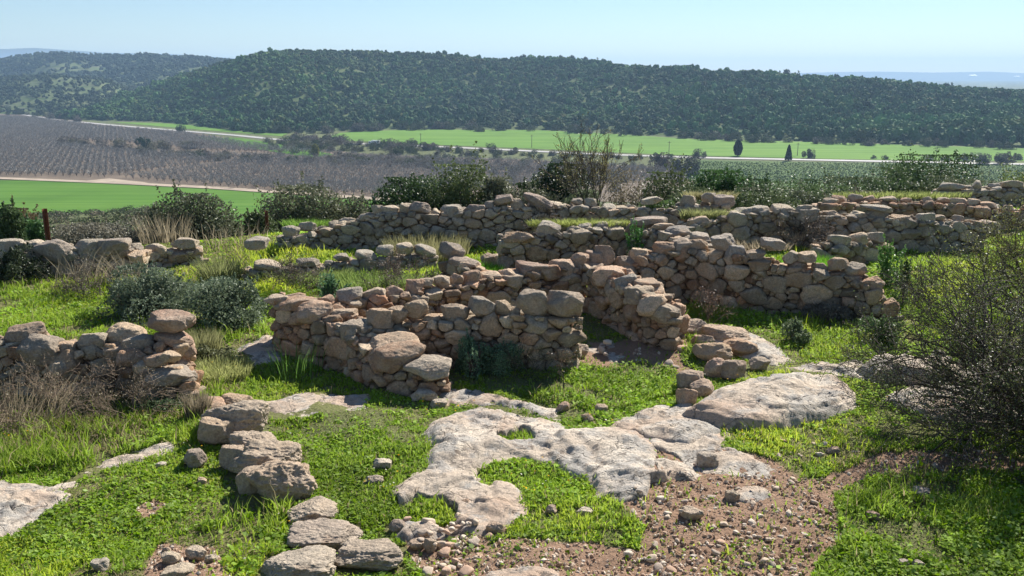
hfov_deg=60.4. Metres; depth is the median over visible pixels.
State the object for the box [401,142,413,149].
valley shrub
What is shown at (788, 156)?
conical tree
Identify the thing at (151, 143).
valley shrub
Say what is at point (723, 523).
loose stone
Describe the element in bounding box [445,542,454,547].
loose stone
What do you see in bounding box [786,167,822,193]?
shrub
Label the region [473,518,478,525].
loose stone
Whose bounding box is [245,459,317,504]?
boulder
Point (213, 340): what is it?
grass tuft
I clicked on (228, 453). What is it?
rock
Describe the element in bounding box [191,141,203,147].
valley shrub
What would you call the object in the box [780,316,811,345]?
shrub
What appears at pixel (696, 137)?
valley shrub
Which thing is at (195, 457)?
rock
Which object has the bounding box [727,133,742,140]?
valley shrub
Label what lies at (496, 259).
rock
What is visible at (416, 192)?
shrub
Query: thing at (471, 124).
valley shrub
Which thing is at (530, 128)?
valley shrub
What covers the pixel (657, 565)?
loose stone
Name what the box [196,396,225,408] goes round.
boulder
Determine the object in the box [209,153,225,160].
valley shrub
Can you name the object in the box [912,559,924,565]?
rock
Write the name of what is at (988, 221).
rock
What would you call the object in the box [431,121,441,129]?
valley shrub
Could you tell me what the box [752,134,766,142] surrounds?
valley shrub
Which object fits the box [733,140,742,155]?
roadside tree
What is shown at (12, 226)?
shrub
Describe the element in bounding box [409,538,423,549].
rock
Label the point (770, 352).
bedrock outcrop
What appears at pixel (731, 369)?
rock
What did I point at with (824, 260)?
grass tuft
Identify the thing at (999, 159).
roadside tree
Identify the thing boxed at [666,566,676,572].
loose stone
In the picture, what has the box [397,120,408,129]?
valley shrub
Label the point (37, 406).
grass tuft
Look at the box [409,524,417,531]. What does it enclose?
rock
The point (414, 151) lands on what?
valley shrub
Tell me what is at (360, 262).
stone wall
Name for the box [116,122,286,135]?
strip field
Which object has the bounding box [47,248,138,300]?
dry plant
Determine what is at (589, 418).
rock
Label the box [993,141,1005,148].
valley shrub
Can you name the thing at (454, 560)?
loose stone
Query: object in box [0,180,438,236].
green field
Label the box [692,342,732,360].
boulder
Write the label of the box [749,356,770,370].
rock
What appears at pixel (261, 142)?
field
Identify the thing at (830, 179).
vine row
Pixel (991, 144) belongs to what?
valley shrub
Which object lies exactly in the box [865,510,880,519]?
rock
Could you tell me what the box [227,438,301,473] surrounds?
boulder
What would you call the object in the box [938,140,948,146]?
valley shrub
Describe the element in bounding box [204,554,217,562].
rock
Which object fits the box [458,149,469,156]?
valley shrub
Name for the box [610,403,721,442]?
bedrock outcrop
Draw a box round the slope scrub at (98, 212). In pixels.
[35,179,938,241]
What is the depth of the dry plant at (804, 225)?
17.78 m
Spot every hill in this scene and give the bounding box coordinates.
[0,77,120,115]
[1,56,201,84]
[56,54,1023,147]
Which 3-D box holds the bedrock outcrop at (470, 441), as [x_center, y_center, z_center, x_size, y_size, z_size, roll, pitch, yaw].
[0.300,1.678,8.159,2.880,0.410,3.000,0,14,0]
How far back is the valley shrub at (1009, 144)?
611.81 m
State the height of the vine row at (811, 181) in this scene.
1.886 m
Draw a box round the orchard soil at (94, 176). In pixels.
[0,114,692,201]
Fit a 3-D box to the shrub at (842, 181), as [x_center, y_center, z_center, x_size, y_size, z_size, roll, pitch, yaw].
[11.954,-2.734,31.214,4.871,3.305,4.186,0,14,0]
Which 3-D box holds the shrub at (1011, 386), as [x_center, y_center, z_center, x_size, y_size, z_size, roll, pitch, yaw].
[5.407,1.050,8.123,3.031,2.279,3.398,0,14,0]
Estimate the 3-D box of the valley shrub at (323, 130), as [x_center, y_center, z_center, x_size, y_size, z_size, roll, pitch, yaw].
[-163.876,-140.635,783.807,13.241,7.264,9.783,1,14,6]
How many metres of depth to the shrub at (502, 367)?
10.51 m
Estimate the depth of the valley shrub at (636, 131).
752.42 m
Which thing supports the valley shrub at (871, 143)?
on the field at (541, 139)
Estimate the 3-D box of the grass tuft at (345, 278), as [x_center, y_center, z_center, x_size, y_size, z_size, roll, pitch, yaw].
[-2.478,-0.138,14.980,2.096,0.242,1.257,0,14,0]
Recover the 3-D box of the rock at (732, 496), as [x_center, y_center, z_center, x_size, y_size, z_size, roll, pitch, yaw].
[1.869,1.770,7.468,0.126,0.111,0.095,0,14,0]
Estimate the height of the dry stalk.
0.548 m
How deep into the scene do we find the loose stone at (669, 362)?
10.96 m
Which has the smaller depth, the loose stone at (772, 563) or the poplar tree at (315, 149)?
the loose stone at (772, 563)
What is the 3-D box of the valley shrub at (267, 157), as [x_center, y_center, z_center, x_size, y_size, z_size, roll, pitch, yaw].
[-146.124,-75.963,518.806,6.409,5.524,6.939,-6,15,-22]
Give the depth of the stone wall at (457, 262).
14.37 m
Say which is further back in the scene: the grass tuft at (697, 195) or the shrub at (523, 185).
the shrub at (523, 185)
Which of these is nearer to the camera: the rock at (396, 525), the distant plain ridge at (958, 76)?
the rock at (396, 525)
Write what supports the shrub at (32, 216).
on the ground at (610, 549)
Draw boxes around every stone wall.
[0,238,152,276]
[0,321,190,397]
[115,348,209,404]
[144,237,208,267]
[147,309,197,370]
[239,236,438,281]
[263,293,452,396]
[272,252,589,343]
[274,192,734,251]
[336,289,586,376]
[437,241,492,284]
[496,220,637,268]
[580,245,689,350]
[614,248,655,278]
[627,233,903,320]
[630,216,714,252]
[674,203,988,252]
[810,232,894,263]
[812,194,1023,229]
[917,180,1023,205]
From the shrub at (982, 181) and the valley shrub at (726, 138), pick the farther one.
the valley shrub at (726, 138)
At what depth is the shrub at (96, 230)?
19.99 m
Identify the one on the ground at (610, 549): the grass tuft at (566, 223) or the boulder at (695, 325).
the boulder at (695, 325)
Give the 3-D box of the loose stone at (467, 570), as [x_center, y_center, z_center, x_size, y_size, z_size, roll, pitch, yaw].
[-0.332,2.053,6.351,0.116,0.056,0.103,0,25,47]
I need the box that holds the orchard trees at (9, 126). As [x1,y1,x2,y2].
[0,115,687,184]
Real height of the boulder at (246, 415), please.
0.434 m
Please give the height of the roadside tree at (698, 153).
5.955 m
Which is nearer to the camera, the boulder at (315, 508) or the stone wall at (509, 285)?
the boulder at (315, 508)
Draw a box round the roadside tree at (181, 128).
[175,125,186,131]
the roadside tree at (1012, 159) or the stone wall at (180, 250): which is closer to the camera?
the stone wall at (180, 250)
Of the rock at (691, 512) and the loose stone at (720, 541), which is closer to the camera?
the loose stone at (720, 541)
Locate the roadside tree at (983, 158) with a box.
[973,152,991,163]
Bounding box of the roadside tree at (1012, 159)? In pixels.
[1004,151,1016,162]
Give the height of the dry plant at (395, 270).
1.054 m
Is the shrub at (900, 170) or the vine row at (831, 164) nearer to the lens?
the shrub at (900, 170)
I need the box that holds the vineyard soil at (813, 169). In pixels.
[688,160,1023,186]
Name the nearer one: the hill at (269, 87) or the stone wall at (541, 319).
the stone wall at (541, 319)
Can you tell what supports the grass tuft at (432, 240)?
on the ground at (610, 549)
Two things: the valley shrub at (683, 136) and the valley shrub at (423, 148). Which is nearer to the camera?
the valley shrub at (423, 148)
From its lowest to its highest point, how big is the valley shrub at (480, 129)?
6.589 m
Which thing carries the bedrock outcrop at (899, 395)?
on the ground at (610, 549)
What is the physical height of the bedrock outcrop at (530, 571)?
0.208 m
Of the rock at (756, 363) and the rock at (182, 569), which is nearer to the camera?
the rock at (182, 569)
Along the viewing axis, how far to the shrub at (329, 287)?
13.76 m
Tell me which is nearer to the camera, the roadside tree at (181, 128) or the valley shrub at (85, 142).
the valley shrub at (85, 142)
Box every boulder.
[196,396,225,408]
[197,416,233,444]
[201,399,269,431]
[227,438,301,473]
[228,430,276,445]
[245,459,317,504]
[259,545,336,575]
[286,496,338,523]
[286,518,362,548]
[334,538,402,570]
[682,318,706,335]
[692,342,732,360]
[702,324,750,340]
[722,337,758,355]
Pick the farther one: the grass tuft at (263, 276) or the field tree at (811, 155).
the field tree at (811, 155)
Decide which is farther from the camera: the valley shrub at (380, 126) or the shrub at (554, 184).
the valley shrub at (380, 126)
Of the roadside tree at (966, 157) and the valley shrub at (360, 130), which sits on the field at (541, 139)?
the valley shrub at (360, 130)
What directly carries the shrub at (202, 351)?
on the ground at (610, 549)
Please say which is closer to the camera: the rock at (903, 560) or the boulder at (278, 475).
the rock at (903, 560)
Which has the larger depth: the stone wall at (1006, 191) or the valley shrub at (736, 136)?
the valley shrub at (736, 136)
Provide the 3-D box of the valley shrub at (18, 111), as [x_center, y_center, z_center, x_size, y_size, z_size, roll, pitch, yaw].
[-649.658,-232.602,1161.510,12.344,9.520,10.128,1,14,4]
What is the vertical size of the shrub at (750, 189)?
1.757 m
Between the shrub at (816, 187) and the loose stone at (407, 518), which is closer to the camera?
the loose stone at (407, 518)
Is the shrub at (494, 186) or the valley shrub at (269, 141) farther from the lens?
the valley shrub at (269, 141)
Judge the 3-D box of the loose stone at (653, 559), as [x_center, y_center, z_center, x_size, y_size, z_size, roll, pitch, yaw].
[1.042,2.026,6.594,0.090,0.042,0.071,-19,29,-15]
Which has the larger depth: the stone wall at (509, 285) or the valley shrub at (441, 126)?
the valley shrub at (441, 126)
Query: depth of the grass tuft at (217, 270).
15.18 m
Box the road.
[20,114,1023,164]
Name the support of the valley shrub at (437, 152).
on the ground at (610, 549)
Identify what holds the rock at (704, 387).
on the ground at (610, 549)
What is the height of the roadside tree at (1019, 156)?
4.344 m
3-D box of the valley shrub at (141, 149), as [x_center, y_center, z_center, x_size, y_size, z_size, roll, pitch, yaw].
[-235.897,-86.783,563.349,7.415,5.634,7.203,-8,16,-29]
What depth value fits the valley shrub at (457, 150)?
583.91 m
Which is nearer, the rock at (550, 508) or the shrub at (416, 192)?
the rock at (550, 508)
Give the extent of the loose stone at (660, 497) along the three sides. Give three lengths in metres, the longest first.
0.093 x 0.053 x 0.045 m
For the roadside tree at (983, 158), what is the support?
on the ground at (610, 549)
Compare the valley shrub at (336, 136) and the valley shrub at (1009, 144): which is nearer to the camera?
the valley shrub at (1009, 144)
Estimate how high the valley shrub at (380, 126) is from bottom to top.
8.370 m
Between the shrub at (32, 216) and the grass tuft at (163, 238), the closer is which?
the grass tuft at (163, 238)
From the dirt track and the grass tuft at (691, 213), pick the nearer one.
the grass tuft at (691, 213)
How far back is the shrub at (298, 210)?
22.33 m
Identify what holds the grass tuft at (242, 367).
on the ground at (610, 549)
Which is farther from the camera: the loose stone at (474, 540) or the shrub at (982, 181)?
the shrub at (982, 181)
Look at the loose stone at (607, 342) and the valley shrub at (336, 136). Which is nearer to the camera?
the loose stone at (607, 342)
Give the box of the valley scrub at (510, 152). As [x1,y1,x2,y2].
[5,111,913,183]
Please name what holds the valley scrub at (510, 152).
on the ground at (610, 549)
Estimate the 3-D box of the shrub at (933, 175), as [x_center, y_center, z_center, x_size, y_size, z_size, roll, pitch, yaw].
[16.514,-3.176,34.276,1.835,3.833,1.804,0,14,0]
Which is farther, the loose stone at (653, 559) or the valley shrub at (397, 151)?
the valley shrub at (397, 151)
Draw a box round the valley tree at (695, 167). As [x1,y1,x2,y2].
[672,155,700,176]
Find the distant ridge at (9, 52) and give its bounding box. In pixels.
[0,48,234,58]
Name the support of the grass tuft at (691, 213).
on the stone wall at (753, 223)
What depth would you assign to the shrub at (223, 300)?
12.48 m
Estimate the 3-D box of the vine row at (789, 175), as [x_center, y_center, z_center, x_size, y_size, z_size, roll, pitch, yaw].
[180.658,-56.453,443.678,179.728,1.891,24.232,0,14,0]
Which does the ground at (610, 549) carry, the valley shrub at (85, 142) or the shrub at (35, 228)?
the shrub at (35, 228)
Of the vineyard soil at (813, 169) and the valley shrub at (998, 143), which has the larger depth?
the valley shrub at (998, 143)
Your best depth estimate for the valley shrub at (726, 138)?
692.44 m
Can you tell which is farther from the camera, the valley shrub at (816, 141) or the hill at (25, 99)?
the hill at (25, 99)
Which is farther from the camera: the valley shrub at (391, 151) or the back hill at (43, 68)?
the back hill at (43, 68)
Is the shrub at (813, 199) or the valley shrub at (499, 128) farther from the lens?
the valley shrub at (499, 128)
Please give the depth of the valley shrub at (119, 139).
644.14 m
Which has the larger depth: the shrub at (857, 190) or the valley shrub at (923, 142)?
the valley shrub at (923, 142)
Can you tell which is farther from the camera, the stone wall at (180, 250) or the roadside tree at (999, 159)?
the roadside tree at (999, 159)
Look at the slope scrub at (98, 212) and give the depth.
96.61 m
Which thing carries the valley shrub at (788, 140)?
on the field at (541, 139)
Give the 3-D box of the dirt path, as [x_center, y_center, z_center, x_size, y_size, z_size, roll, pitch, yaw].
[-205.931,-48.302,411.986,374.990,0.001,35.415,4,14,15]
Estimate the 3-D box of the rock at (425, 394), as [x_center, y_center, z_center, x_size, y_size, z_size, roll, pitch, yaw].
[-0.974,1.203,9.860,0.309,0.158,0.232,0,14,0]
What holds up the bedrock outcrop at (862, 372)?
on the ground at (610, 549)
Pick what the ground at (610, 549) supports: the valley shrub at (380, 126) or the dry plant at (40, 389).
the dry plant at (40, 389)
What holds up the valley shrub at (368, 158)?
on the orchard soil at (94, 176)
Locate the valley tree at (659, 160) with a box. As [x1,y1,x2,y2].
[648,152,671,169]
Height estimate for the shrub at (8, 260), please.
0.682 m
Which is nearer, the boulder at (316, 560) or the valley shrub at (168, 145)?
the boulder at (316, 560)
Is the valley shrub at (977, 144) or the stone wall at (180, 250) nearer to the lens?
the stone wall at (180, 250)
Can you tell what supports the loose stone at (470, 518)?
on the bedrock outcrop at (470, 441)
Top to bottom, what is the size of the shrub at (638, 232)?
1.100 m
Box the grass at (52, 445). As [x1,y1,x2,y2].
[0,205,1023,575]
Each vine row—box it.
[688,174,1021,179]
[688,176,1009,180]
[688,177,1000,183]
[690,179,987,184]
[692,164,1022,169]
[695,161,1023,166]
[696,169,1021,175]
[699,162,1023,167]
[700,166,1023,172]
[700,173,1018,178]
[701,165,1022,170]
[702,168,1020,173]
[702,172,1021,176]
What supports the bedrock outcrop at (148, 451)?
on the ground at (610, 549)
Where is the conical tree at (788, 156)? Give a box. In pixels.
[785,144,791,160]
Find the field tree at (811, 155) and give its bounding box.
[801,149,815,158]
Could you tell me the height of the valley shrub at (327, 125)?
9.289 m
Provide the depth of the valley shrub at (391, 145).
606.81 m
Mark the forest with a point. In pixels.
(860, 108)
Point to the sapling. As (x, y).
(602, 170)
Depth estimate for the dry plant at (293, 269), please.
14.49 m
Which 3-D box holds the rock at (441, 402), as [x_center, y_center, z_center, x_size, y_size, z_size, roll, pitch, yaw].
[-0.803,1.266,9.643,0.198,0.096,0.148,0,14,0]
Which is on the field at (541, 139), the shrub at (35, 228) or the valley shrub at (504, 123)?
the valley shrub at (504, 123)
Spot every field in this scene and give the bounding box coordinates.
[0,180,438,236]
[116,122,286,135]
[202,137,332,157]
[332,129,1023,160]
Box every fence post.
[42,209,50,239]
[264,211,269,233]
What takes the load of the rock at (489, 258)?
on the ground at (610, 549)
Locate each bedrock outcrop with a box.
[0,480,70,536]
[46,439,177,491]
[237,335,283,365]
[268,392,370,418]
[389,407,696,545]
[438,388,561,422]
[485,566,558,575]
[588,342,623,361]
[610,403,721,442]
[649,430,729,479]
[682,372,856,430]
[690,447,774,478]
[714,331,793,365]
[732,486,771,502]
[786,360,867,381]
[856,351,1021,383]
[882,382,1021,431]
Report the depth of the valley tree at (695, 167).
449.10 m
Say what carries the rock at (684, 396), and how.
on the ground at (610, 549)
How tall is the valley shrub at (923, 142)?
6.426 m
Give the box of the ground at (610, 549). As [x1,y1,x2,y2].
[0,81,1023,575]
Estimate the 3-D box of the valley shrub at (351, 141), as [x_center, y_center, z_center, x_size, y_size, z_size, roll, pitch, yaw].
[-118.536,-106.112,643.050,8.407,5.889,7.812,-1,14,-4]
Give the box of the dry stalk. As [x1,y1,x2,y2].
[542,346,577,387]
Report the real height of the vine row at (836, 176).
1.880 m
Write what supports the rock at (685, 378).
on the ground at (610, 549)
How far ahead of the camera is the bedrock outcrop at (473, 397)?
9.69 m
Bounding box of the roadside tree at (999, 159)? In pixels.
[994,153,1009,164]
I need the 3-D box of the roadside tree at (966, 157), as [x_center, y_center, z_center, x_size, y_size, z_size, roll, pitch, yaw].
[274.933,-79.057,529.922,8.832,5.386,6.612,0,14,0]
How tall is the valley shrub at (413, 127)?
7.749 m
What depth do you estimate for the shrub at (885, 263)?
14.76 m
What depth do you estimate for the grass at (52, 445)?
8.25 m
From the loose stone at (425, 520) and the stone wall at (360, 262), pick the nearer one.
the loose stone at (425, 520)
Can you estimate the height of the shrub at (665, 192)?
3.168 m
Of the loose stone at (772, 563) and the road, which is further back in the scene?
the road
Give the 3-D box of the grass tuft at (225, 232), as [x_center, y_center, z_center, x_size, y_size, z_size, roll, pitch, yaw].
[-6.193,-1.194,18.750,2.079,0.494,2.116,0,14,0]
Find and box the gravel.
[136,449,1022,575]
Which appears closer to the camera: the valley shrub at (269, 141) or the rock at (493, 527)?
the rock at (493, 527)
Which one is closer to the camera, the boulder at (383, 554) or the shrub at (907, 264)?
the boulder at (383, 554)
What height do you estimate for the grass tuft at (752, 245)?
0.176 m
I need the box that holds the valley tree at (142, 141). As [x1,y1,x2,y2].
[135,137,150,148]
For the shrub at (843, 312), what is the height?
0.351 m
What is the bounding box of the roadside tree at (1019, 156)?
[1013,153,1022,159]
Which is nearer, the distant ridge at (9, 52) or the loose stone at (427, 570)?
the loose stone at (427, 570)
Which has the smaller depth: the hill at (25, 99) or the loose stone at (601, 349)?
the loose stone at (601, 349)
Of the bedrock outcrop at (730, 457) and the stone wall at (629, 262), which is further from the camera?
the stone wall at (629, 262)
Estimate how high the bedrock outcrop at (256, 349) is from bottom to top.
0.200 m
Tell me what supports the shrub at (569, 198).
on the ground at (610, 549)
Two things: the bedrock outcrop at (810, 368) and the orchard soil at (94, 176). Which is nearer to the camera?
the bedrock outcrop at (810, 368)
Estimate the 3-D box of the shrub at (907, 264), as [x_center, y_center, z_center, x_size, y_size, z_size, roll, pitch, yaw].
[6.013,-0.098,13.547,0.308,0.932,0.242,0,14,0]
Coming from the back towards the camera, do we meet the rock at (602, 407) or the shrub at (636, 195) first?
the shrub at (636, 195)
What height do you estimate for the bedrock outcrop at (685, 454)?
0.309 m
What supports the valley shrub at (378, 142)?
on the ground at (610, 549)
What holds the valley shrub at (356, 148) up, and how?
on the orchard soil at (94, 176)
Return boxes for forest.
[55,47,1023,145]
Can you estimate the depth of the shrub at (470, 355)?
10.50 m
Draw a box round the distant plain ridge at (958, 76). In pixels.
[798,72,1023,80]
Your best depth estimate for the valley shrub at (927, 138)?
648.35 m
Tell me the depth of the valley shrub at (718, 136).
709.66 m
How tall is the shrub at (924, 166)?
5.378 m
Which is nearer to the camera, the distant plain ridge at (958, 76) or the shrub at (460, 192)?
the shrub at (460, 192)
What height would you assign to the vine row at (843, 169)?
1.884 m
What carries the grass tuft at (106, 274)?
on the ground at (610, 549)
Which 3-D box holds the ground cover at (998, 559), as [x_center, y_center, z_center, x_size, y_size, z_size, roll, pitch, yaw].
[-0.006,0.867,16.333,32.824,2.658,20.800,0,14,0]
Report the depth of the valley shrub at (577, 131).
777.17 m
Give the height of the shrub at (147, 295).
0.854 m
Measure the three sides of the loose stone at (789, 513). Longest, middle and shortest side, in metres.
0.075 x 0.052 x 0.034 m
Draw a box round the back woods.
[0,51,229,88]
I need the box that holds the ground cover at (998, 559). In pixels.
[0,205,1023,575]
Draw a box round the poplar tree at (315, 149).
[311,144,318,155]
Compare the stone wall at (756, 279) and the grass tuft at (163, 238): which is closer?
the stone wall at (756, 279)
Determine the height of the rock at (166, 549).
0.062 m
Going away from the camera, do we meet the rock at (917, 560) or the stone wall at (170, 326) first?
the rock at (917, 560)
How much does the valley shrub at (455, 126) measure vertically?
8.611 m
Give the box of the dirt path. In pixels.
[0,177,389,199]
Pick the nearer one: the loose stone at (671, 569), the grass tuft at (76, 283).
the loose stone at (671, 569)
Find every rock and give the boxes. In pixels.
[90,557,109,571]
[155,461,166,467]
[160,562,195,575]
[161,551,180,564]
[162,547,170,551]
[183,448,207,468]
[185,545,206,561]
[198,477,206,484]
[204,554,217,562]
[218,444,243,469]
[221,393,252,404]
[235,465,258,494]
[366,475,383,484]
[373,458,391,468]
[389,519,404,532]
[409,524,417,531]
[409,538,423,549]
[411,388,437,400]
[423,538,436,552]
[430,398,446,407]
[480,252,494,265]
[486,520,504,533]
[489,253,497,264]
[546,504,556,513]
[556,401,569,411]
[576,506,592,516]
[578,343,588,357]
[581,413,593,421]
[595,404,607,410]
[675,388,697,403]
[676,369,703,388]
[679,505,703,519]
[689,378,713,396]
[691,335,714,343]
[696,451,718,467]
[703,357,723,377]
[720,360,746,379]
[724,490,739,502]
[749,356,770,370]
[826,446,839,453]
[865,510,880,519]
[898,558,908,566]
[912,486,929,496]
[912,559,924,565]
[979,219,1000,235]
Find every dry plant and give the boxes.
[0,351,127,437]
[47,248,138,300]
[72,338,152,406]
[74,365,195,441]
[262,246,332,295]
[356,245,446,290]
[488,336,561,382]
[495,194,563,233]
[686,280,738,323]
[769,206,845,250]
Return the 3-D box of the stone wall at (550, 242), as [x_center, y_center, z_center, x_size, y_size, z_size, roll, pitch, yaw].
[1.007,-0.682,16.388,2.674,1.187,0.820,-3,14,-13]
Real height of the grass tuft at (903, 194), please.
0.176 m
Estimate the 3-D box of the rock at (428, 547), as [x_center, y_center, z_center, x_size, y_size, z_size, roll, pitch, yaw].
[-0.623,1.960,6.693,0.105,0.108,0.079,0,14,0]
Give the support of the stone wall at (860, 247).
on the ground at (610, 549)
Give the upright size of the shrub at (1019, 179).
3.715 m
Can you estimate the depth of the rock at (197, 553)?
6.54 m
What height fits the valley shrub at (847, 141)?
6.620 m
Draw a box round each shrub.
[0,195,41,223]
[0,198,28,240]
[0,241,53,283]
[14,108,23,114]
[21,213,54,240]
[44,112,54,118]
[44,215,153,245]
[80,138,91,146]
[93,137,103,144]
[93,260,204,325]
[97,141,110,147]
[114,138,126,144]
[117,142,132,149]
[135,391,196,414]
[138,148,149,155]
[138,179,244,242]
[147,142,157,148]
[160,144,173,150]
[172,272,272,332]
[178,141,190,147]
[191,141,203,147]
[195,343,237,361]
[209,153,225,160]
[240,208,279,235]
[243,171,355,232]
[260,155,269,162]
[263,137,274,144]
[269,125,278,132]
[275,125,290,133]
[280,135,289,140]
[310,139,322,145]
[317,269,351,297]
[319,123,334,131]
[319,188,369,218]
[320,136,331,143]
[321,126,333,133]
[329,133,345,139]
[333,136,345,144]
[345,139,354,144]
[348,123,364,131]
[351,145,359,152]
[352,122,364,131]
[360,156,373,162]
[362,173,445,212]
[364,121,378,130]
[377,122,384,130]
[377,138,387,146]
[382,142,397,149]
[384,147,396,154]
[393,148,401,154]
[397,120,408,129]
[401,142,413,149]
[405,146,417,153]
[406,123,416,129]
[415,121,427,129]
[417,142,430,150]
[423,141,488,211]
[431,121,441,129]
[434,149,441,155]
[436,121,449,129]
[443,121,456,129]
[452,146,462,152]
[454,328,495,380]
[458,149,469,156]
[462,120,477,129]
[473,125,484,131]
[480,164,526,206]
[485,337,524,377]
[491,121,506,130]
[492,151,501,158]
[497,122,509,130]
[511,174,541,198]
[517,180,566,206]
[518,122,527,129]
[526,125,535,130]
[528,149,592,201]
[551,124,560,130]
[555,180,603,206]
[567,125,579,133]
[579,125,593,133]
[589,154,653,206]
[600,127,608,133]
[618,129,627,135]
[624,216,645,254]
[631,127,643,135]
[633,153,691,206]
[640,195,679,213]
[667,176,705,204]
[668,186,710,205]
[676,131,688,138]
[682,164,753,193]
[694,132,703,138]
[697,133,708,140]
[706,133,717,139]
[709,130,723,139]
[722,133,731,140]
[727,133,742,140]
[728,183,801,209]
[732,176,767,208]
[735,171,773,200]
[744,135,754,142]
[750,166,806,196]
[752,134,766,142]
[764,178,833,206]
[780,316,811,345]
[782,135,793,142]
[784,179,854,203]
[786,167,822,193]
[787,219,1023,484]
[799,300,859,324]
[800,165,901,198]
[812,136,823,143]
[822,184,896,200]
[829,137,841,143]
[836,164,909,194]
[841,137,855,144]
[855,313,905,345]
[863,143,918,189]
[864,137,877,144]
[865,139,876,145]
[876,174,948,190]
[876,233,906,288]
[877,148,985,187]
[890,251,912,306]
[902,140,910,145]
[905,177,1023,330]
[912,159,952,188]
[918,136,934,145]
[919,291,1023,487]
[920,139,932,146]
[936,168,994,185]
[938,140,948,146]
[952,170,997,185]
[973,140,985,147]
[987,140,996,147]
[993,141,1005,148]
[998,157,1023,181]
[1004,142,1016,149]
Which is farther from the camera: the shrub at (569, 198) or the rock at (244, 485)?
the shrub at (569, 198)
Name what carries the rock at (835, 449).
on the ground at (610, 549)
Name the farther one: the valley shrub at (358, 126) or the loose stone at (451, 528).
the valley shrub at (358, 126)
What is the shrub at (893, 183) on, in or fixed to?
on the ground at (610, 549)
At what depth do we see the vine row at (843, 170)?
465.36 m
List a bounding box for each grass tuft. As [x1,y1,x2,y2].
[0,367,90,435]
[42,236,127,290]
[78,245,143,283]
[109,274,215,295]
[127,209,194,243]
[174,217,268,249]
[177,388,215,420]
[185,324,227,349]
[186,249,254,283]
[195,352,258,383]
[246,261,355,282]
[261,337,329,381]
[276,217,330,226]
[313,267,425,290]
[380,230,472,261]
[480,262,504,270]
[523,218,629,227]
[675,207,741,219]
[680,189,739,199]
[729,237,793,251]
[779,253,829,266]
[833,190,971,198]
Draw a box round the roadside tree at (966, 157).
[962,152,974,160]
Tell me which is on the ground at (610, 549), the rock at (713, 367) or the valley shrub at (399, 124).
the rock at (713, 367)
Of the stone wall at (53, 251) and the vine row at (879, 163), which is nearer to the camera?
the stone wall at (53, 251)
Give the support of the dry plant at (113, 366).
on the ground at (610, 549)
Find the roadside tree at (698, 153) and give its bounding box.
[691,148,706,157]
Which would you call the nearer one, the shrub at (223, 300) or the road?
the shrub at (223, 300)
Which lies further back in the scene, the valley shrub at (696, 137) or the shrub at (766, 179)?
the valley shrub at (696, 137)
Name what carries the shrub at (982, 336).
on the ground at (610, 549)
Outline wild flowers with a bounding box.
[3,306,906,574]
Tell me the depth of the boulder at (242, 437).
8.40 m
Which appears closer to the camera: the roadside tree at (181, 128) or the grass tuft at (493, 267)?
the grass tuft at (493, 267)
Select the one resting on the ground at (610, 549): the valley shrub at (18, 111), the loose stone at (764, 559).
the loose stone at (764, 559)
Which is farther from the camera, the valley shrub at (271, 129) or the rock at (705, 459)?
the valley shrub at (271, 129)
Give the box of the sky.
[0,0,1023,72]
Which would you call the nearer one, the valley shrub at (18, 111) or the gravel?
the gravel
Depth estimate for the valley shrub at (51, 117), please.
1050.21 m
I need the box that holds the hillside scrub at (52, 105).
[0,72,134,115]
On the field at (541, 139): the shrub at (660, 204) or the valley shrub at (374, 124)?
the valley shrub at (374, 124)
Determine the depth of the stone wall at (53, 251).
15.80 m
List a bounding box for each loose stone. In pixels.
[403,516,411,520]
[417,528,427,536]
[421,518,435,523]
[422,566,432,575]
[437,541,445,548]
[438,547,450,557]
[438,563,446,568]
[441,565,450,575]
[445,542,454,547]
[448,526,454,531]
[452,558,460,563]
[458,565,473,575]
[467,515,478,521]
[468,536,479,545]
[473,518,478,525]
[598,346,604,353]
[603,339,611,344]
[623,550,633,555]
[646,554,656,562]
[654,562,662,569]
[656,495,665,500]
[665,359,672,365]
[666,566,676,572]
[677,345,687,351]
[711,549,720,555]
[715,539,724,543]
[720,521,728,525]
[742,561,750,566]
[748,518,755,524]
[760,557,768,562]
[769,560,775,567]
[786,509,792,516]
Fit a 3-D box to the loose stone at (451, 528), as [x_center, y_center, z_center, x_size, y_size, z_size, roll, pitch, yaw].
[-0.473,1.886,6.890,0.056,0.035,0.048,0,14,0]
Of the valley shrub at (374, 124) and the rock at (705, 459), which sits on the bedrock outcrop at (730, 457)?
the rock at (705, 459)
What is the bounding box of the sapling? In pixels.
[528,114,647,205]
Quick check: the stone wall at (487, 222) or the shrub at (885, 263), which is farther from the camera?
the stone wall at (487, 222)
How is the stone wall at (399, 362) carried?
on the ground at (610, 549)
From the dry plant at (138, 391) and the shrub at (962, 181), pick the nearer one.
the dry plant at (138, 391)
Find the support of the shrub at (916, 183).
on the ground at (610, 549)
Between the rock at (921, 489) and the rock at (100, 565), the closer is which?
the rock at (100, 565)
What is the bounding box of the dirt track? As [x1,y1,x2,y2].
[86,178,158,185]
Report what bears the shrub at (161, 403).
on the ground at (610, 549)
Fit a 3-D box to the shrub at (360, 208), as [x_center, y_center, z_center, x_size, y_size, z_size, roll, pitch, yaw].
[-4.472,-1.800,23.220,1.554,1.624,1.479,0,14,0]
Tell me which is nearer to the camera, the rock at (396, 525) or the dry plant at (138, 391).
the rock at (396, 525)
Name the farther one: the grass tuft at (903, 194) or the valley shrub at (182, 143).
the valley shrub at (182, 143)
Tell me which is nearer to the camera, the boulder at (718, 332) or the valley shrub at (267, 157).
the boulder at (718, 332)
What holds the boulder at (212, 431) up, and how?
on the ground at (610, 549)

